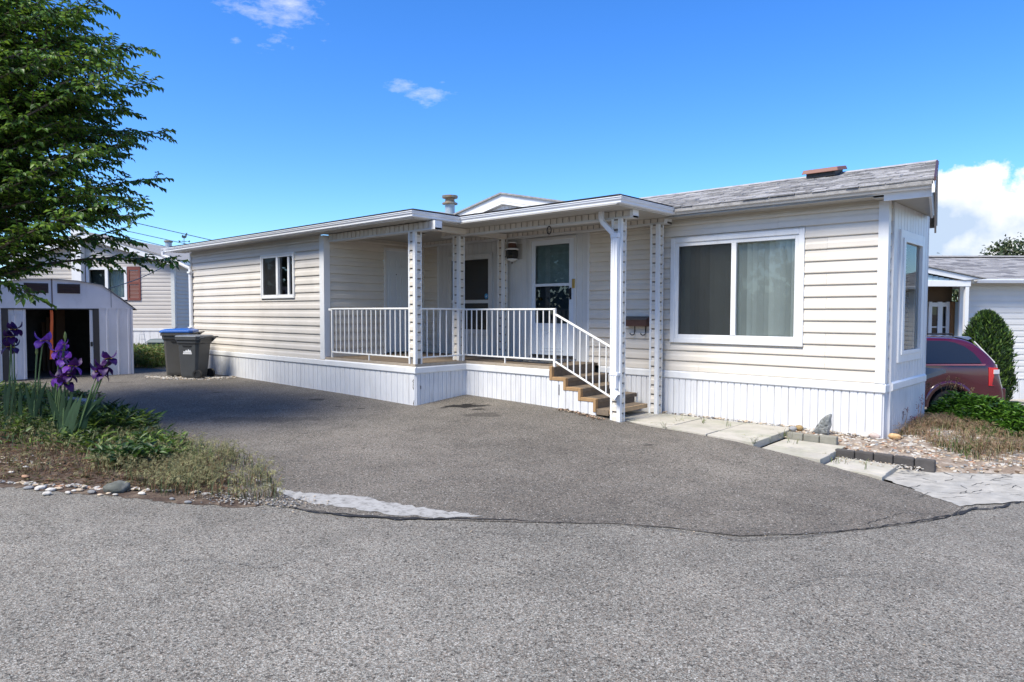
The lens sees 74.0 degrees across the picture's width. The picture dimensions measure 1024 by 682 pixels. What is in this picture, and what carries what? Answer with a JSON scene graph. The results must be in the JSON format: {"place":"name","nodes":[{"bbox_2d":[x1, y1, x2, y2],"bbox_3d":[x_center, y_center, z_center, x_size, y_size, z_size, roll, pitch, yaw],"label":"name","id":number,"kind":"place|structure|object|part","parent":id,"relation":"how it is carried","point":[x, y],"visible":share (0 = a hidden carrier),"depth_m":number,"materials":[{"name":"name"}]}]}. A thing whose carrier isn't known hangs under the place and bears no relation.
{"place":"outdoors","nodes":[
{"label":"outdoors","id":0,"kind":"place"},
{"bbox_2d":[0,384,263,507],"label":"planting bed","id":1,"kind":"object","parent":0,"point":[155,496],"visible":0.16,"depth_m":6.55,"materials":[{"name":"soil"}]},
{"bbox_2d":[1,321,22,421],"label":"iris","id":2,"kind":"object","parent":1,"relation":"on","point":[10,342],"visible":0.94,"depth_m":8.87,"materials":[{"name":"purple plant"}]},
{"bbox_2d":[23,485,33,489],"bbox_3d":[-4.487,1.360,6.312,0.090,0.038,0.056,-1,3,-20],"label":"pebble stone","id":3,"kind":"object","parent":1,"relation":"on","point":[28,487],"visible":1,"depth_m":6.29,"materials":[{"name":"grey stone"}]},
{"bbox_2d":[18,331,51,424],"bbox_3d":[-6.036,0.502,8.614,0.424,1.262,0.195,0,2,-3],"label":"iris","id":4,"kind":"object","parent":1,"relation":"on","point":[33,401],"visible":0.87,"depth_m":8.60,"materials":[{"name":"green plant"}]},
{"bbox_2d":[34,485,46,488],"bbox_3d":[-4.376,1.360,6.313,0.096,0.040,0.062,-1,3,-26],"label":"pebble stone","id":5,"kind":"object","parent":1,"relation":"on","point":[41,486],"visible":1,"depth_m":6.30,"materials":[{"name":"white stone"}]},
{"bbox_2d":[46,332,71,428],"bbox_3d":[-5.584,0.534,8.413,0.317,1.303,0.186,1,3,19],"label":"iris","id":6,"kind":"object","parent":1,"relation":"on","point":[60,348],"visible":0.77,"depth_m":8.39,"materials":[{"name":"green plant"}]},
{"bbox_2d":[48,357,81,437],"bbox_3d":[-5.401,0.699,8.204,0.391,1.036,0.235,0,2,-3],"label":"iris","id":7,"kind":"object","parent":1,"relation":"on","point":[63,376],"visible":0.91,"depth_m":8.18,"materials":[{"name":"purple plant"}]},
{"bbox_2d":[65,396,95,403],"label":"concrete block","id":8,"kind":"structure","parent":1,"relation":"on","point":[83,399],"depth_m":10.62,"materials":[{"name":"grey concrete"}]},
{"bbox_2d":[62,350,116,442],"bbox_3d":[-4.994,0.675,8.004,0.693,1.141,0.200,0,2,-4],"label":"iris","id":9,"kind":"object","parent":1,"relation":"on","point":[99,373],"visible":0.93,"depth_m":7.99,"materials":[{"name":"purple plant"}]},
{"bbox_2d":[87,490,95,493],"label":"pebble stone","id":10,"kind":"object","parent":1,"relation":"on","point":[91,491],"visible":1,"depth_m":6.14,"materials":[{"name":"grey stone"}]},
{"bbox_2d":[0,0,190,309],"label":"leafy tree","id":11,"kind":"object","parent":1,"relation":"on","point":[30,123],"visible":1,"depth_m":8.44,"materials":[{"name":"green plant"}]},
{"bbox_2d":[0,380,190,453],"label":"weeds","id":12,"kind":"object","parent":1,"relation":"on","point":[89,441],"visible":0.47,"depth_m":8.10,"materials":[{"name":"green plant"}]},
{"bbox_2d":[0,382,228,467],"bbox_3d":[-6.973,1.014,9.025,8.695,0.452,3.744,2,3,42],"label":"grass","id":13,"kind":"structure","parent":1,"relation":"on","point":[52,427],"depth_m":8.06,"materials":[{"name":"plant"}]},
{"bbox_2d":[103,480,130,493],"bbox_3d":[-3.612,1.340,6.215,0.226,0.125,0.160,-1,2,-15],"label":"boulder","id":14,"kind":"object","parent":1,"relation":"on","point":[119,486],"visible":0.91,"depth_m":6.16,"materials":[{"name":"grey stone"}]},
{"bbox_2d":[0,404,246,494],"bbox_3d":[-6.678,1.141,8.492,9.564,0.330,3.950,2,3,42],"label":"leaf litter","id":15,"kind":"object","parent":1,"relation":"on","point":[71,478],"visible":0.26,"depth_m":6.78,"materials":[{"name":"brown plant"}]},
{"bbox_2d":[84,437,171,469],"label":"weeds","id":16,"kind":"object","parent":1,"relation":"on","point":[142,449],"visible":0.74,"depth_m":7.01,"materials":[{"name":"green plant"}]},
{"bbox_2d":[89,430,288,501],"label":"dry grass","id":17,"kind":"structure","parent":1,"relation":"on","point":[176,474],"depth_m":6.50,"materials":[{"name":"plant"}]},
{"bbox_2d":[83,221,185,243],"bbox_3d":[-18.218,-5.197,30.600,20.100,3.341,0.032,-2,3,-42],"label":"overhead cable","id":18,"kind":"object","parent":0,"point":[146,235],"visible":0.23,"depth_m":31.72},
{"bbox_2d":[124,220,209,239],"bbox_3d":[-18.383,-5.689,30.400,21.641,4.165,0.036,-1,3,-32],"label":"overhead cable","id":19,"kind":"object","parent":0,"point":[172,231],"visible":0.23,"depth_m":31.91,"materials":[{"name":"black rubber"}]},
{"bbox_2d":[3,367,965,535],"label":"driveway","id":20,"kind":"structure","parent":0,"point":[426,455],"depth_m":7.31,"materials":[{"name":"grey asphalt"}]},
{"bbox_2d":[0,278,136,381],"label":"metal shed","id":21,"kind":"structure","parent":20,"relation":"on","point":[98,319],"depth_m":15.47,"materials":[{"name":"white metal"}]},
{"bbox_2d":[8,309,26,379],"bbox_3d":[-10.409,0.076,14.323,0.014,1.480,0.308,2,3,42],"label":"sliding door","id":22,"kind":"structure","parent":21,"relation":"in","point":[18,316],"depth_m":14.36,"materials":[{"name":"white metal"}]},
{"bbox_2d":[50,310,52,358],"bbox_3d":[-10.013,-0.137,14.785,0.006,1.062,0.084,2,3,42],"label":"hanging strap","id":23,"kind":"object","parent":21,"relation":"hanging from","point":[51,325],"visible":0.79,"depth_m":14.79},
{"bbox_2d":[41,310,65,371],"bbox_3d":[-11.038,-0.042,16.369,0.490,1.540,0.370,2,3,42],"label":"storage clutter","id":24,"kind":"object","parent":21,"relation":"in","point":[48,363],"visible":0.52,"depth_m":16.31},
{"bbox_2d":[89,310,93,374],"bbox_3d":[-9.491,0.037,15.351,0.023,1.475,0.060,2,3,42],"label":"sliding door","id":25,"kind":"structure","parent":21,"relation":"in","point":[90,311],"depth_m":15.34,"materials":[{"name":"white metal"}]},
{"bbox_2d":[133,342,165,367],"bbox_3d":[-10.318,0.352,19.251,1.533,0.559,4.688,-1,3,-26],"label":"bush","id":26,"kind":"object","parent":20,"relation":"on","point":[157,350],"visible":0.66,"depth_m":17.87,"materials":[{"name":"green plant"}]},
{"bbox_2d":[159,328,204,374],"bbox_3d":[-7.421,0.247,15.329,0.828,1.076,0.627,0,2,-10],"label":"wheelie bin","id":27,"kind":"object","parent":20,"relation":"on","point":[172,357],"visible":0.59,"depth_m":15.07,"materials":[{"name":"grey plastic"}]},
{"bbox_2d":[175,335,218,378],"bbox_3d":[-6.856,0.337,14.809,0.765,0.940,0.572,1,2,14],"label":"wheelie bin","id":28,"kind":"object","parent":20,"relation":"on","point":[194,350],"visible":1,"depth_m":14.63,"materials":[{"name":"grey plastic"}]},
{"bbox_2d":[247,474,476,517],"bbox_3d":[-1.564,1.383,5.992,2.818,0.016,0.436,1,3,29],"label":"concrete patch","id":29,"kind":"object","parent":20,"relation":"on","point":[361,503],"visible":0.81,"depth_m":5.78,"materials":[{"name":"white concrete"}]},
{"bbox_2d":[219,372,868,469],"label":"joint weeds","id":30,"kind":"object","parent":20,"relation":"on","point":[761,440],"visible":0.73,"depth_m":8.11,"materials":[{"name":"green plant"}]},
{"bbox_2d":[0,486,1023,681],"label":"road","id":31,"kind":"structure","parent":0,"point":[592,603],"depth_m":3.94,"materials":[{"name":"grey asphalt"}]},
{"bbox_2d":[42,491,51,494],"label":"pebble stone","id":32,"kind":"object","parent":31,"relation":"on","point":[47,493],"visible":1,"depth_m":6.10,"materials":[{"name":"white stone"}]},
{"bbox_2d":[45,488,55,491],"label":"pebble stone","id":33,"kind":"object","parent":31,"relation":"on","point":[50,489],"visible":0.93,"depth_m":6.23,"materials":[{"name":"white stone"}]},
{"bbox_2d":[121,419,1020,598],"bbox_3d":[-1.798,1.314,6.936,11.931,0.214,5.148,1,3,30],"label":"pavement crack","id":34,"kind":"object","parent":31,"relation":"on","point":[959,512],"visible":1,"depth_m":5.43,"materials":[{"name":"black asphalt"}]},
{"bbox_2d":[0,0,1023,299],"label":"sky","id":35,"kind":"structure","parent":0,"point":[283,114],"materials":[{"name":"blue"}]},
{"bbox_2d":[152,365,1019,496],"bbox_3d":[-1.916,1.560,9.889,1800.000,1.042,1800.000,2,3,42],"label":"ground","id":36,"kind":"structure","parent":0,"point":[889,481],"depth_m":8.89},
{"bbox_2d":[3,224,191,344],"bbox_3d":[-14.748,-1.932,29.296,6.560,4.690,11.500,0,2,0],"label":"neighbour home","id":37,"kind":"object","parent":36,"relation":"on","point":[158,300],"visible":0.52,"depth_m":23.84,"materials":[{"name":"beige plastic"}]},
{"bbox_2d":[86,267,127,299],"bbox_3d":[-14.188,-2.021,23.943,1.420,1.140,0.310,0,2,0],"label":"window","id":38,"kind":"structure","parent":37,"relation":"in","point":[100,275],"depth_m":24.04,"materials":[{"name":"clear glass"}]},
{"bbox_2d":[84,226,162,245],"bbox_3d":[-18.483,-5.005,30.400,0.032,3.493,19.956,2,3,39],"label":"overhead cable","id":39,"kind":"object","parent":37,"relation":"attached to","point":[129,237],"visible":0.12,"depth_m":31.64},
{"bbox_2d":[108,263,168,288],"bbox_3d":[-10.633,-2.053,19.901,0.023,1.308,7.743,-1,2,-15],"label":"overhead cable","id":40,"kind":"object","parent":37,"relation":"attached to","point":[135,279],"visible":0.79,"depth_m":18.27,"materials":[{"name":"black rubber"}]},
{"bbox_2d":[134,353,165,367],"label":"grass","id":41,"kind":"structure","parent":36,"relation":"on","point":[148,364],"depth_m":17.65,"materials":[{"name":"plant"}]},
{"bbox_2d":[145,339,163,345],"bbox_3d":[-11.142,0.230,21.489,0.610,0.600,0.560,0,2,0],"label":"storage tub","id":42,"kind":"object","parent":36,"relation":"on","point":[153,341],"visible":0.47,"depth_m":21.25,"materials":[{"name":"white plastic"}]},
{"bbox_2d":[0,375,957,656],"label":"gravel","id":43,"kind":"structure","parent":36,"relation":"on","point":[32,483],"depth_m":6.21,"materials":[{"name":"grey gravel"}]},
{"bbox_2d":[161,160,945,438],"bbox_3d":[-0.330,-0.873,13.985,15.964,4.470,7.176,2,3,42],"label":"mobile home","id":44,"kind":"object","parent":36,"relation":"on","point":[803,300],"visible":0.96,"depth_m":10.55,"materials":[{"name":"beige plastic"}]},
{"bbox_2d":[260,252,295,298],"bbox_3d":[-4.711,-1.312,13.736,1.310,0.903,0.105,2,3,42],"label":"window","id":45,"kind":"structure","parent":44,"relation":"in","point":[277,271],"depth_m":13.71,"materials":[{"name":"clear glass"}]},
{"bbox_2d":[383,248,408,352],"bbox_3d":[-2.307,-0.823,13.919,0.060,2.110,0.780,2,3,42],"label":"side door","id":46,"kind":"structure","parent":44,"relation":"in","point":[395,261],"depth_m":13.84,"materials":[{"name":"white plastic"}]},
{"bbox_2d":[447,253,492,334],"bbox_3d":[-0.829,-0.917,13.462,1.260,1.580,0.090,2,3,42],"label":"window","id":47,"kind":"structure","parent":44,"relation":"in","point":[478,267],"depth_m":13.35,"materials":[{"name":"white glass"}]},
{"bbox_2d":[505,241,521,262],"bbox_3d":[0.005,-1.620,12.497,0.270,0.410,0.260,2,3,42],"label":"wall lantern","id":48,"kind":"object","parent":44,"relation":"attached to","point":[513,251],"depth_m":12.44,"materials":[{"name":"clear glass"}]},
{"bbox_2d":[503,359,570,363],"bbox_3d":[0.426,0.342,11.668,0.980,0.019,0.650,2,3,42],"label":"doormat","id":49,"kind":"object","parent":44,"relation":"on","point":[534,361],"visible":0.8,"depth_m":11.53,"materials":[{"name":"fabric"}]},
{"bbox_2d":[528,235,576,358],"bbox_3d":[0.732,-0.773,12.071,1.070,2.135,0.168,2,3,42],"label":"storm door","id":50,"kind":"structure","parent":44,"relation":"in","point":[552,260],"depth_m":12.07,"materials":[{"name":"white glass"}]},
{"bbox_2d":[626,316,648,335],"bbox_3d":[1.990,-0.238,10.838,0.410,0.310,0.119,2,3,42],"label":"mailbox","id":51,"kind":"object","parent":44,"relation":"attached to","point":[634,321],"visible":0.81,"depth_m":10.78,"materials":[{"name":"brown metal"}]},
{"bbox_2d":[670,228,804,346],"bbox_3d":[3.225,-0.748,9.857,1.995,1.590,0.151,2,3,42],"label":"window","id":52,"kind":"structure","parent":44,"relation":"in","point":[739,288],"depth_m":9.80,"materials":[{"name":"white glass"}]},
{"bbox_2d":[896,229,924,362],"bbox_3d":[5.397,-0.596,9.258,0.153,1.725,1.240,2,3,42],"label":"window","id":53,"kind":"structure","parent":44,"relation":"in","point":[916,265],"depth_m":9.52,"materials":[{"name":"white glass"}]},
{"bbox_2d":[787,431,935,472],"bbox_3d":[4.044,1.323,8.110,0.406,0.242,1.778,-1,3,-29],"label":"concrete edging","id":54,"kind":"object","parent":36,"relation":"on","point":[928,465],"visible":0.63,"depth_m":7.82,"materials":[{"name":"grey concrete"}]},
{"bbox_2d":[952,289,958,301],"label":"broadleaf tree","id":55,"kind":"object","parent":36,"relation":"on","point":[955,293],"visible":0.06,"depth_m":51.84,"materials":[{"name":"plant"}]},
{"bbox_2d":[925,333,1004,407],"bbox_3d":[7.456,0.707,14.632,5.078,1.818,2.220,0,2,0],"label":"minivan","id":56,"kind":"object","parent":36,"relation":"on","point":[969,365],"visible":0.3,"depth_m":13.67,"materials":[{"name":"red paint"}]},
{"bbox_3d":[8.706,0.217,13.747,1.460,0.455,0.225,0,2,0],"label":"side window","id":57,"kind":"part","parent":56,"relation":"part of","materials":[{"name":"black glass"}]},
{"bbox_2d":[927,255,1023,398],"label":"neighbour home","id":58,"kind":"object","parent":36,"relation":"on","point":[995,283],"visible":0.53,"depth_m":18.19,"materials":[{"name":"white"}]},
{"bbox_2d":[927,302,949,335],"bbox_3d":[11.599,0.059,18.537,0.566,2.250,0.080,0,2,0],"label":"french door","id":59,"kind":"structure","parent":58,"relation":"in","point":[938,316],"depth_m":18.48,"materials":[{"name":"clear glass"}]},
{"bbox_2d":[962,308,1018,401],"bbox_3d":[11.035,0.470,15.898,1.417,2.491,1.402,2,3,42],"label":"cedar shrub","id":60,"kind":"object","parent":36,"relation":"on","point":[988,332],"visible":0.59,"depth_m":15.49,"materials":[{"name":"green plant"}]},
{"bbox_2d":[978,232,1023,255],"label":"broadleaf tree","id":61,"kind":"object","parent":36,"relation":"on","point":[1005,248],"visible":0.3,"depth_m":41.61,"materials":[{"name":"green plant"}]},
{"bbox_2d":[1010,399,1023,404],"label":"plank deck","id":62,"kind":"structure","parent":36,"relation":"on","point":[1021,400],"depth_m":17.33,"materials":[{"name":"grey wood"}]},
{"bbox_2d":[625,410,897,480],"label":"path","id":63,"kind":"structure","parent":0,"point":[768,434],"depth_m":8.64,"materials":[{"name":"grey concrete"}]},
{"bbox_2d":[556,408,1023,473],"bbox_3d":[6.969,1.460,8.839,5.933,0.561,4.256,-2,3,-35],"label":"gravel bed","id":64,"kind":"object","parent":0,"point":[945,461],"visible":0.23,"depth_m":7.87,"materials":[{"name":"beige gravel"}]},
{"bbox_2d":[789,426,796,431],"bbox_3d":[3.713,1.161,8.991,0.106,0.083,0.080,2,3,42],"label":"stone","id":65,"kind":"object","parent":64,"relation":"on","point":[793,428],"visible":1,"depth_m":8.96,"materials":[{"name":"grey stone"}]},
{"bbox_2d":[795,425,802,430],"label":"ochre stone","id":66,"kind":"object","parent":64,"relation":"on","point":[799,427],"visible":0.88,"depth_m":9.02,"materials":[{"name":"yellow stone"}]},
{"bbox_2d":[812,414,831,434],"bbox_3d":[3.997,1.070,8.790,0.237,0.277,0.082,2,3,42],"label":"slate stone","id":67,"kind":"object","parent":64,"relation":"on","point":[823,425],"visible":0.99,"depth_m":8.74,"materials":[{"name":"grey stone"}]},
{"bbox_2d":[860,432,868,437],"bbox_3d":[4.507,1.206,8.690,0.113,0.080,0.078,2,3,42],"label":"white stone","id":68,"kind":"object","parent":64,"relation":"on","point":[865,434],"visible":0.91,"depth_m":8.66,"materials":[{"name":"white stone"}]},
{"bbox_2d":[869,432,879,438],"bbox_3d":[4.594,1.202,8.612,0.132,0.093,0.092,2,3,42],"label":"pinkish stone","id":69,"kind":"object","parent":64,"relation":"on","point":[873,435],"visible":0.99,"depth_m":8.58,"materials":[{"name":"stone"}]},
{"bbox_2d":[888,433,901,438],"bbox_3d":[4.832,1.203,8.582,0.156,0.078,0.101,1,2,13],"label":"orange stone","id":70,"kind":"object","parent":64,"relation":"on","point":[893,436],"visible":0.98,"depth_m":8.55,"materials":[{"name":"orange stone"}]},
{"bbox_2d":[892,411,1023,465],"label":"dry weeds","id":71,"kind":"object","parent":64,"relation":"on","point":[928,423],"visible":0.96,"depth_m":8.50,"materials":[{"name":"plant"}]},
{"bbox_2d":[924,390,1023,436],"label":"ground cover","id":72,"kind":"object","parent":64,"relation":"on","point":[1003,413],"visible":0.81,"depth_m":9.51,"materials":[{"name":"green plant"}]},
{"bbox_2d":[885,468,1023,505],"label":"concrete apron","id":73,"kind":"object","parent":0,"point":[997,488],"visible":0.86,"depth_m":6.84,"materials":[{"name":"white concrete"}]},
{"bbox_2d":[896,472,1021,499],"bbox_3d":[4.542,1.446,6.852,1.187,0.046,1.745,1,3,30],"label":"concrete crack","id":74,"kind":"object","parent":73,"relation":"on","point":[960,485],"visible":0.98,"depth_m":6.84,"materials":[{"name":"grey concrete"}]}
]}

